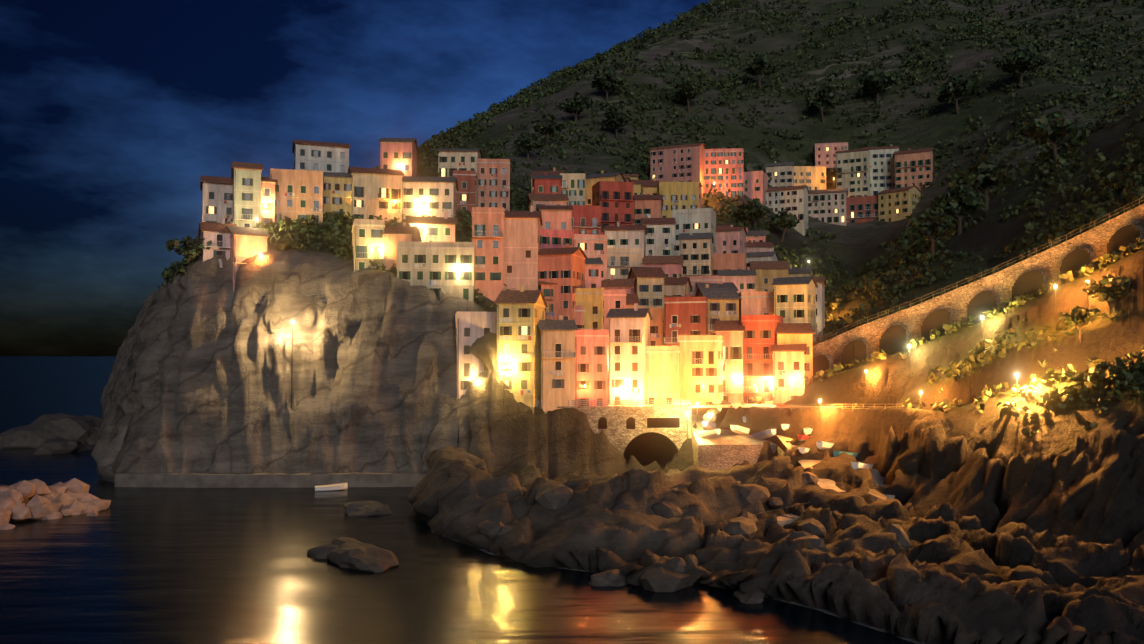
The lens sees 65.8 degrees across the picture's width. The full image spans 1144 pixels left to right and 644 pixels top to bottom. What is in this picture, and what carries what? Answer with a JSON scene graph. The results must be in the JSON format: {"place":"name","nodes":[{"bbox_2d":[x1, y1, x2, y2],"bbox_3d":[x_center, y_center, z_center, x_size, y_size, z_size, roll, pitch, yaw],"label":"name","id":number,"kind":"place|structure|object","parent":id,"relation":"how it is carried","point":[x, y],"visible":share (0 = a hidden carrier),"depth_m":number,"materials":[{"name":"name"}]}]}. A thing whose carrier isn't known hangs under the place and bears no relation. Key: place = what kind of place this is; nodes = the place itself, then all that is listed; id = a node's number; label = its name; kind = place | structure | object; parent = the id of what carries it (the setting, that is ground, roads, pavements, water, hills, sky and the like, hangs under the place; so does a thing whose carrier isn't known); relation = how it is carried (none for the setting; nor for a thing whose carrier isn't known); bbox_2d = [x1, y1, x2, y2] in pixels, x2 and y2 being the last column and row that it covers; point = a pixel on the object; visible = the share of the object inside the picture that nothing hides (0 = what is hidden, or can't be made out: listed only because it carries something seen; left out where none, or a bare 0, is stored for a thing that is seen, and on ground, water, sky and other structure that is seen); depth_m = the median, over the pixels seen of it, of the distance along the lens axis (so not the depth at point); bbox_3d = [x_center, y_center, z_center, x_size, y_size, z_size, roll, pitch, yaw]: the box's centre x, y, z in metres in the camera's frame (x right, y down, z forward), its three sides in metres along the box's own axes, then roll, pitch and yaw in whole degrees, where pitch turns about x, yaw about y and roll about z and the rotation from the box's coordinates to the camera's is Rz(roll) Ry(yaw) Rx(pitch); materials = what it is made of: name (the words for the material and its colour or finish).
{"place":"outdoors","nodes":[
{"label":"outdoors","id":0,"kind":"place"},
{"bbox_2d":[0,0,711,355],"label":"sky","id":1,"kind":"structure","parent":0,"point":[113,113],"materials":[{"name":"blue"}]},
{"bbox_2d":[0,356,923,643],"bbox_3d":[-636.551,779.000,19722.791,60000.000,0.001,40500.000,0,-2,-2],"label":"sea water","id":2,"kind":"structure","parent":0,"point":[184,566],"depth_m":82.94,"materials":[{"name":"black liquid"}]},
{"bbox_2d":[0,478,110,529],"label":"breakwater boulders","id":3,"kind":"object","parent":2,"relation":"in","point":[35,499],"visible":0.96,"depth_m":117.82,"materials":[{"name":"beige stone"}]},
{"bbox_2d":[91,0,1143,643],"bbox_3d":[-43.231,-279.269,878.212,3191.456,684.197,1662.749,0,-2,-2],"label":"rocky hillside","id":4,"kind":"structure","parent":0,"point":[1013,532],"depth_m":146.09,"materials":[{"name":"grey stone"}]},
{"bbox_2d":[166,236,211,263],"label":"tree","id":5,"kind":"object","parent":4,"relation":"on","point":[189,250],"visible":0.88,"depth_m":158.74,"materials":[{"name":"green plant"}]},
{"bbox_2d":[200,175,232,223],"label":"house","id":6,"kind":"structure","parent":4,"relation":"on","point":[217,199],"depth_m":182.99,"materials":[{"name":"paint"}]},
{"bbox_2d":[198,218,236,268],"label":"house","id":7,"kind":"structure","parent":4,"relation":"on","point":[218,234],"depth_m":160.22,"materials":[{"name":"paint"}]},
{"bbox_2d":[231,162,263,227],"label":"house","id":8,"kind":"structure","parent":4,"relation":"on","point":[246,178],"depth_m":176.03,"materials":[{"name":"paint"}]},
{"bbox_2d":[226,226,269,291],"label":"house","id":9,"kind":"structure","parent":4,"relation":"on","point":[246,242],"depth_m":159.41,"materials":[{"name":"paint"}]},
{"bbox_2d":[261,177,277,226],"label":"house","id":10,"kind":"structure","parent":4,"relation":"on","point":[268,184],"depth_m":179.80,"materials":[{"name":"paint"}]},
{"bbox_2d":[115,293,428,487],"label":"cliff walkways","id":11,"kind":"structure","parent":4,"relation":"on","point":[197,479],"depth_m":143.62,"materials":[{"name":"concrete"}]},
{"bbox_2d":[270,168,323,223],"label":"house","id":12,"kind":"structure","parent":4,"relation":"on","point":[299,193],"depth_m":183.68,"materials":[{"name":"paint"}]},
{"bbox_2d":[292,139,350,172],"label":"house","id":13,"kind":"structure","parent":4,"relation":"on","point":[322,156],"depth_m":202.00,"materials":[{"name":"paint"}]},
{"bbox_2d":[323,172,351,218],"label":"house","id":14,"kind":"structure","parent":4,"relation":"on","point":[337,191],"depth_m":192.12,"materials":[{"name":"paint"}]},
{"bbox_2d":[351,219,384,271],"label":"house","id":15,"kind":"structure","parent":4,"relation":"on","point":[367,240],"depth_m":160.90,"materials":[{"name":"paint"}]},
{"bbox_2d":[348,165,404,222],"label":"house","id":16,"kind":"structure","parent":4,"relation":"on","point":[376,192],"depth_m":192.37,"materials":[{"name":"paint"}]},
{"bbox_2d":[378,138,418,175],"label":"house","id":17,"kind":"structure","parent":4,"relation":"on","point":[395,153],"depth_m":215.12,"materials":[{"name":"paint"}]},
{"bbox_2d":[379,222,421,269],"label":"house","id":18,"kind":"structure","parent":4,"relation":"on","point":[393,235],"depth_m":161.88,"materials":[{"name":"paint"}]},
{"bbox_2d":[402,176,457,218],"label":"house","id":19,"kind":"structure","parent":4,"relation":"on","point":[435,196],"depth_m":197.19,"materials":[{"name":"paint"}]},
{"bbox_2d":[408,212,457,241],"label":"house","id":20,"kind":"structure","parent":4,"relation":"on","point":[444,228],"depth_m":178.76,"materials":[{"name":"paint"}]},
{"bbox_2d":[397,235,475,301],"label":"house","id":21,"kind":"structure","parent":4,"relation":"on","point":[434,266],"depth_m":159.18,"materials":[{"name":"paint"}]},
{"bbox_2d":[0,413,910,603],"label":"shore rocks","id":22,"kind":"object","parent":4,"relation":"on","point":[59,433],"visible":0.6,"depth_m":98.68,"materials":[{"name":"grey stone"}]},
{"bbox_2d":[437,149,482,206],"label":"house","id":23,"kind":"structure","parent":4,"relation":"on","point":[450,161],"depth_m":228.23,"materials":[{"name":"paint"}]},
{"bbox_2d":[452,170,475,212],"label":"house","id":24,"kind":"structure","parent":4,"relation":"on","point":[465,193],"depth_m":216.18,"materials":[{"name":"paint"}]},
{"bbox_2d":[455,311,496,398],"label":"house","id":25,"kind":"structure","parent":4,"relation":"on","point":[471,328],"depth_m":150.38,"materials":[{"name":"paint"}]},
{"bbox_2d":[471,200,504,301],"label":"house","id":26,"kind":"structure","parent":4,"relation":"on","point":[488,231],"depth_m":165.57,"materials":[{"name":"paint"}]},
{"bbox_2d":[477,159,510,210],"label":"house","id":27,"kind":"structure","parent":4,"relation":"on","point":[493,182],"depth_m":227.72,"materials":[{"name":"paint"}]},
{"bbox_2d":[494,285,547,412],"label":"house","id":28,"kind":"structure","parent":4,"relation":"on","point":[520,313],"depth_m":147.91,"materials":[{"name":"paint"}]},
{"bbox_2d":[504,206,542,290],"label":"house","id":29,"kind":"structure","parent":4,"relation":"on","point":[521,239],"depth_m":174.04,"materials":[{"name":"paint"}]},
{"bbox_2d":[513,128,547,161],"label":"tree","id":30,"kind":"object","parent":4,"relation":"on","point":[529,142],"visible":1,"depth_m":322.14,"materials":[{"name":"green plant"}]},
{"bbox_2d":[532,172,562,193],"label":"house","id":31,"kind":"structure","parent":4,"relation":"on","point":[546,184],"depth_m":228.45,"materials":[{"name":"paint"}]},
{"bbox_2d":[527,190,568,210],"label":"house","id":32,"kind":"structure","parent":4,"relation":"on","point":[534,200],"depth_m":202.54,"materials":[{"name":"paint"}]},
{"bbox_2d":[531,113,565,147],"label":"tree","id":33,"kind":"object","parent":4,"relation":"on","point":[546,127],"visible":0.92,"depth_m":352.51,"materials":[{"name":"green plant"}]},
{"bbox_2d":[537,203,573,230],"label":"house","id":34,"kind":"structure","parent":4,"relation":"on","point":[556,217],"depth_m":191.09,"materials":[{"name":"paint"}]},
{"bbox_2d":[539,229,573,249],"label":"house","id":35,"kind":"structure","parent":4,"relation":"on","point":[548,238],"depth_m":181.93,"materials":[{"name":"paint"}]},
{"bbox_2d":[538,311,577,413],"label":"house","id":36,"kind":"structure","parent":4,"relation":"on","point":[556,363],"depth_m":148.70,"materials":[{"name":"paint"}]},
{"bbox_2d":[538,244,587,319],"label":"house","id":37,"kind":"structure","parent":4,"relation":"on","point":[563,269],"depth_m":174.93,"materials":[{"name":"paint"}]},
{"bbox_2d":[560,173,585,204],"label":"house","id":38,"kind":"structure","parent":4,"relation":"on","point":[573,186],"depth_m":242.23,"materials":[{"name":"paint"}]},
{"bbox_2d":[559,92,593,122],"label":"tree","id":39,"kind":"object","parent":4,"relation":"on","point":[577,103],"visible":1,"depth_m":397.32,"materials":[{"name":"green plant"}]},
{"bbox_2d":[569,205,600,234],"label":"house","id":40,"kind":"structure","parent":4,"relation":"on","point":[586,219],"depth_m":227.94,"materials":[{"name":"paint"}]},
{"bbox_2d":[575,280,605,329],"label":"house","id":41,"kind":"structure","parent":4,"relation":"on","point":[590,300],"depth_m":175.06,"materials":[{"name":"paint"}]},
{"bbox_2d":[573,234,607,280],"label":"house","id":42,"kind":"structure","parent":4,"relation":"on","point":[592,246],"depth_m":193.60,"materials":[{"name":"paint"}]},
{"bbox_2d":[575,330,608,405],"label":"house","id":43,"kind":"structure","parent":4,"relation":"on","point":[591,361],"depth_m":154.08,"materials":[{"name":"paint"}]},
{"bbox_2d":[585,258,603,287],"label":"house","id":44,"kind":"structure","parent":4,"relation":"on","point":[593,272],"depth_m":183.72,"materials":[{"name":"paint"}]},
{"bbox_2d":[585,168,625,205],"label":"house","id":45,"kind":"structure","parent":4,"relation":"on","point":[592,180],"depth_m":259.23,"materials":[{"name":"paint"}]},
{"bbox_2d":[589,68,623,102],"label":"tree","id":46,"kind":"object","parent":4,"relation":"on","point":[608,82],"visible":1,"depth_m":425.31,"materials":[{"name":"green plant"}]},
{"bbox_2d":[592,177,633,234],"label":"house","id":47,"kind":"structure","parent":4,"relation":"on","point":[614,200],"depth_m":241.18,"materials":[{"name":"paint"}]},
{"bbox_2d":[603,290,626,372],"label":"house","id":48,"kind":"structure","parent":4,"relation":"on","point":[614,299],"depth_m":175.58,"materials":[{"name":"paint"}]},
{"bbox_2d":[600,105,633,138],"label":"tree","id":49,"kind":"object","parent":4,"relation":"on","point":[615,117],"visible":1,"depth_m":383.43,"materials":[{"name":"green plant"}]},
{"bbox_2d":[601,275,635,293],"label":"house","id":50,"kind":"structure","parent":4,"relation":"on","point":[627,284],"depth_m":190.18,"materials":[{"name":"paint"}]},
{"bbox_2d":[603,220,646,257],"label":"house","id":51,"kind":"structure","parent":4,"relation":"on","point":[629,236],"depth_m":227.61,"materials":[{"name":"paint"}]},
{"bbox_2d":[607,241,642,278],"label":"house","id":52,"kind":"structure","parent":4,"relation":"on","point":[621,262],"depth_m":211.47,"materials":[{"name":"paint"}]},
{"bbox_2d":[606,303,652,403],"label":"house","id":53,"kind":"structure","parent":4,"relation":"on","point":[629,334],"depth_m":158.94,"materials":[{"name":"paint"}]},
{"bbox_2d":[626,308,662,345],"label":"house","id":54,"kind":"structure","parent":4,"relation":"on","point":[656,330],"depth_m":181.54,"materials":[{"name":"paint"}]},
{"bbox_2d":[628,267,666,345],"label":"house","id":55,"kind":"structure","parent":4,"relation":"on","point":[649,287],"depth_m":192.47,"materials":[{"name":"paint"}]},
{"bbox_2d":[633,193,662,224],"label":"house","id":56,"kind":"structure","parent":4,"relation":"on","point":[645,205],"depth_m":251.99,"materials":[{"name":"paint"}]},
{"bbox_2d":[158,0,1143,436],"bbox_3d":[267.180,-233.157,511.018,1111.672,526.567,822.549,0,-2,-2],"label":"scrub vegetation","id":57,"kind":"object","parent":4,"relation":"on","point":[886,264],"visible":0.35,"depth_m":340.31,"materials":[{"name":"green plant"}]},
{"bbox_2d":[641,215,675,255],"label":"house","id":58,"kind":"structure","parent":4,"relation":"on","point":[660,237],"depth_m":239.04,"materials":[{"name":"paint"}]},
{"bbox_2d":[645,346,679,403],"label":"house","id":59,"kind":"structure","parent":4,"relation":"on","point":[661,368],"depth_m":158.90,"materials":[{"name":"paint"}]},
{"bbox_2d":[642,253,683,276],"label":"house","id":60,"kind":"structure","parent":4,"relation":"on","point":[671,266],"depth_m":222.54,"materials":[{"name":"paint"}]},
{"bbox_2d":[650,143,705,197],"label":"house","id":61,"kind":"structure","parent":4,"relation":"on","point":[677,163],"depth_m":337.00,"materials":[{"name":"paint"}]},
{"bbox_2d":[657,182,698,217],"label":"house","id":62,"kind":"structure","parent":4,"relation":"on","point":[680,195],"depth_m":262.91,"materials":[{"name":"paint"}]},
{"bbox_2d":[664,273,691,295],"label":"house","id":63,"kind":"structure","parent":4,"relation":"on","point":[677,286],"depth_m":211.31,"materials":[{"name":"paint"}]},
{"bbox_2d":[664,296,707,345],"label":"house","id":64,"kind":"structure","parent":4,"relation":"on","point":[685,315],"depth_m":176.01,"materials":[{"name":"paint"}]},
{"bbox_2d":[673,76,703,112],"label":"tree","id":65,"kind":"object","parent":4,"relation":"on","point":[687,92],"visible":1,"depth_m":412.74,"materials":[{"name":"green plant"}]},
{"bbox_2d":[672,208,716,255],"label":"house","id":66,"kind":"structure","parent":4,"relation":"on","point":[700,220],"depth_m":250.50,"materials":[{"name":"paint"}]},
{"bbox_2d":[678,229,713,276],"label":"house","id":67,"kind":"structure","parent":4,"relation":"on","point":[695,251],"depth_m":233.55,"materials":[{"name":"paint"}]},
{"bbox_2d":[677,335,723,404],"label":"house","id":68,"kind":"structure","parent":4,"relation":"on","point":[701,362],"depth_m":159.30,"materials":[{"name":"paint"}]},
{"bbox_2d":[684,276,723,295],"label":"house","id":69,"kind":"structure","parent":4,"relation":"on","point":[706,279],"depth_m":221.39,"materials":[{"name":"paint"}]},
{"bbox_2d":[535,400,894,526],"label":"harbor quay","id":70,"kind":"structure","parent":4,"relation":"on","point":[646,434],"depth_m":148.72,"materials":[{"name":"stone"}]},
{"bbox_2d":[695,284,741,334],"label":"house","id":71,"kind":"structure","parent":4,"relation":"on","point":[722,304],"depth_m":176.38,"materials":[{"name":"paint"}]},
{"bbox_2d":[704,148,743,197],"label":"house","id":72,"kind":"structure","parent":4,"relation":"on","point":[724,170],"depth_m":340.38,"materials":[{"name":"paint"}]},
{"bbox_2d":[713,318,744,403],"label":"house","id":73,"kind":"structure","parent":4,"relation":"on","point":[731,331],"depth_m":162.35,"materials":[{"name":"paint"}]},
{"bbox_2d":[712,249,745,275],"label":"house","id":74,"kind":"structure","parent":4,"relation":"on","point":[731,261],"depth_m":244.96,"materials":[{"name":"paint"}]},
{"bbox_2d":[716,225,747,253],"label":"house","id":75,"kind":"structure","parent":4,"relation":"on","point":[729,239],"depth_m":260.90,"materials":[{"name":"paint"}]},
{"bbox_2d":[718,267,756,292],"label":"house","id":76,"kind":"structure","parent":4,"relation":"on","point":[743,280],"depth_m":236.69,"materials":[{"name":"paint"}]},
{"bbox_2d":[736,198,769,229],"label":"tree","id":77,"kind":"object","parent":4,"relation":"on","point":[755,215],"visible":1,"depth_m":318.20,"materials":[{"name":"green plant"}]},
{"bbox_2d":[738,291,773,319],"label":"house","id":78,"kind":"structure","parent":4,"relation":"on","point":[752,303],"depth_m":176.41,"materials":[{"name":"paint"}]},
{"bbox_2d":[744,168,767,205],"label":"house","id":79,"kind":"structure","parent":4,"relation":"on","point":[755,184],"depth_m":341.33,"materials":[{"name":"paint"}]},
{"bbox_2d":[741,53,777,87],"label":"tree","id":80,"kind":"object","parent":4,"relation":"on","point":[757,64],"visible":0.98,"depth_m":449.93,"materials":[{"name":"green plant"}]},
{"bbox_2d":[741,308,783,402],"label":"house","id":81,"kind":"structure","parent":4,"relation":"on","point":[759,337],"depth_m":162.62,"materials":[{"name":"paint"}]},
{"bbox_2d":[748,257,789,291],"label":"house","id":82,"kind":"structure","parent":4,"relation":"on","point":[768,273],"depth_m":247.92,"materials":[{"name":"paint"}]},
{"bbox_2d":[764,161,794,187],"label":"house","id":83,"kind":"structure","parent":4,"relation":"on","point":[781,174],"depth_m":366.88,"materials":[{"name":"paint"}]},
{"bbox_2d":[771,209,800,241],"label":"tree","id":84,"kind":"object","parent":4,"relation":"on","point":[783,222],"visible":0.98,"depth_m":320.81,"materials":[{"name":"green plant"}]},
{"bbox_2d":[765,185,808,235],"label":"house","id":85,"kind":"structure","parent":4,"relation":"on","point":[793,200],"depth_m":341.25,"materials":[{"name":"paint"}]},
{"bbox_2d":[770,343,806,404],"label":"house","id":86,"kind":"structure","parent":4,"relation":"on","point":[788,364],"depth_m":158.27,"materials":[{"name":"paint"}]},
{"bbox_2d":[771,276,817,341],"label":"house","id":87,"kind":"structure","parent":4,"relation":"on","point":[794,299],"depth_m":172.42,"materials":[{"name":"paint"}]},
{"bbox_2d":[774,319,814,385],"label":"house","id":88,"kind":"structure","parent":4,"relation":"on","point":[793,333],"depth_m":161.37,"materials":[{"name":"paint"}]},
{"bbox_2d":[794,166,825,189],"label":"house","id":89,"kind":"structure","parent":4,"relation":"on","point":[812,177],"depth_m":371.08,"materials":[{"name":"paint"}]},
{"bbox_2d":[814,270,826,341],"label":"house","id":90,"kind":"structure","parent":4,"relation":"on","point":[820,305],"depth_m":188.71,"materials":[{"name":"paint"}]},
{"bbox_2d":[806,81,841,122],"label":"tree","id":91,"kind":"object","parent":4,"relation":"on","point":[820,100],"visible":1,"depth_m":416.50,"materials":[{"name":"green plant"}]},
{"bbox_2d":[808,188,847,225],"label":"house","id":92,"kind":"structure","parent":4,"relation":"on","point":[828,205],"depth_m":353.18,"materials":[{"name":"paint"}]},
{"bbox_2d":[812,141,847,171],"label":"house","id":93,"kind":"structure","parent":4,"relation":"on","point":[824,154],"depth_m":382.30,"materials":[{"name":"paint"}]},
{"bbox_2d":[835,148,870,196],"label":"house","id":94,"kind":"structure","parent":4,"relation":"on","point":[853,171],"depth_m":360.38,"materials":[{"name":"paint"}]},
{"bbox_2d":[846,195,878,223],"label":"house","id":95,"kind":"structure","parent":4,"relation":"on","point":[861,209],"depth_m":350.21,"materials":[{"name":"paint"}]},
{"bbox_2d":[859,67,895,104],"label":"tree","id":96,"kind":"object","parent":4,"relation":"on","point":[873,81],"visible":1,"depth_m":420.13,"materials":[{"name":"green plant"}]},
{"bbox_2d":[862,144,899,195],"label":"house","id":97,"kind":"structure","parent":4,"relation":"on","point":[882,168],"depth_m":360.86,"materials":[{"name":"paint"}]},
{"bbox_2d":[877,184,921,221],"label":"house","id":98,"kind":"structure","parent":4,"relation":"on","point":[896,204],"depth_m":342.21,"materials":[{"name":"paint"}]},
{"bbox_2d":[893,148,933,190],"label":"house","id":99,"kind":"structure","parent":4,"relation":"on","point":[914,167],"depth_m":350.67,"materials":[{"name":"paint"}]},
{"bbox_2d":[905,209,955,255],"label":"tree","id":100,"kind":"object","parent":4,"relation":"on","point":[932,224],"visible":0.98,"depth_m":194.73,"materials":[{"name":"green plant"}]},
{"bbox_2d":[930,180,984,234],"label":"tree","id":101,"kind":"object","parent":4,"relation":"on","point":[958,203],"visible":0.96,"depth_m":195.40,"materials":[{"name":"green plant"}]},
{"bbox_2d":[936,74,979,113],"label":"tree","id":102,"kind":"object","parent":4,"relation":"on","point":[957,90],"visible":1,"depth_m":382.87,"materials":[{"name":"green plant"}]},
{"bbox_2d":[813,197,1143,380],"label":"viaduct","id":103,"kind":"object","parent":4,"relation":"on","point":[893,333],"depth_m":146.44,"materials":[{"name":"stone"}]},
{"bbox_2d":[959,156,1014,210],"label":"tree","id":104,"kind":"object","parent":4,"relation":"on","point":[980,180],"visible":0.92,"depth_m":197.09,"materials":[{"name":"green plant"}]},
{"bbox_2d":[995,41,1046,88],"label":"tree","id":105,"kind":"object","parent":4,"relation":"on","point":[1022,61],"visible":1,"depth_m":368.12,"materials":[{"name":"green plant"}]},
{"bbox_2d":[1017,111,1079,163],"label":"tree","id":106,"kind":"object","parent":4,"relation":"on","point":[1057,130],"visible":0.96,"depth_m":195.28,"materials":[{"name":"green plant"}]},
{"bbox_2d":[1058,305,1100,341],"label":"tree","id":107,"kind":"object","parent":4,"relation":"on","point":[1076,317],"visible":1,"depth_m":120.26,"materials":[{"name":"green plant"}]},
{"bbox_2d":[1082,274,1130,317],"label":"tree","id":108,"kind":"object","parent":4,"relation":"on","point":[1102,291],"visible":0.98,"depth_m":119.51,"materials":[{"name":"green plant"}]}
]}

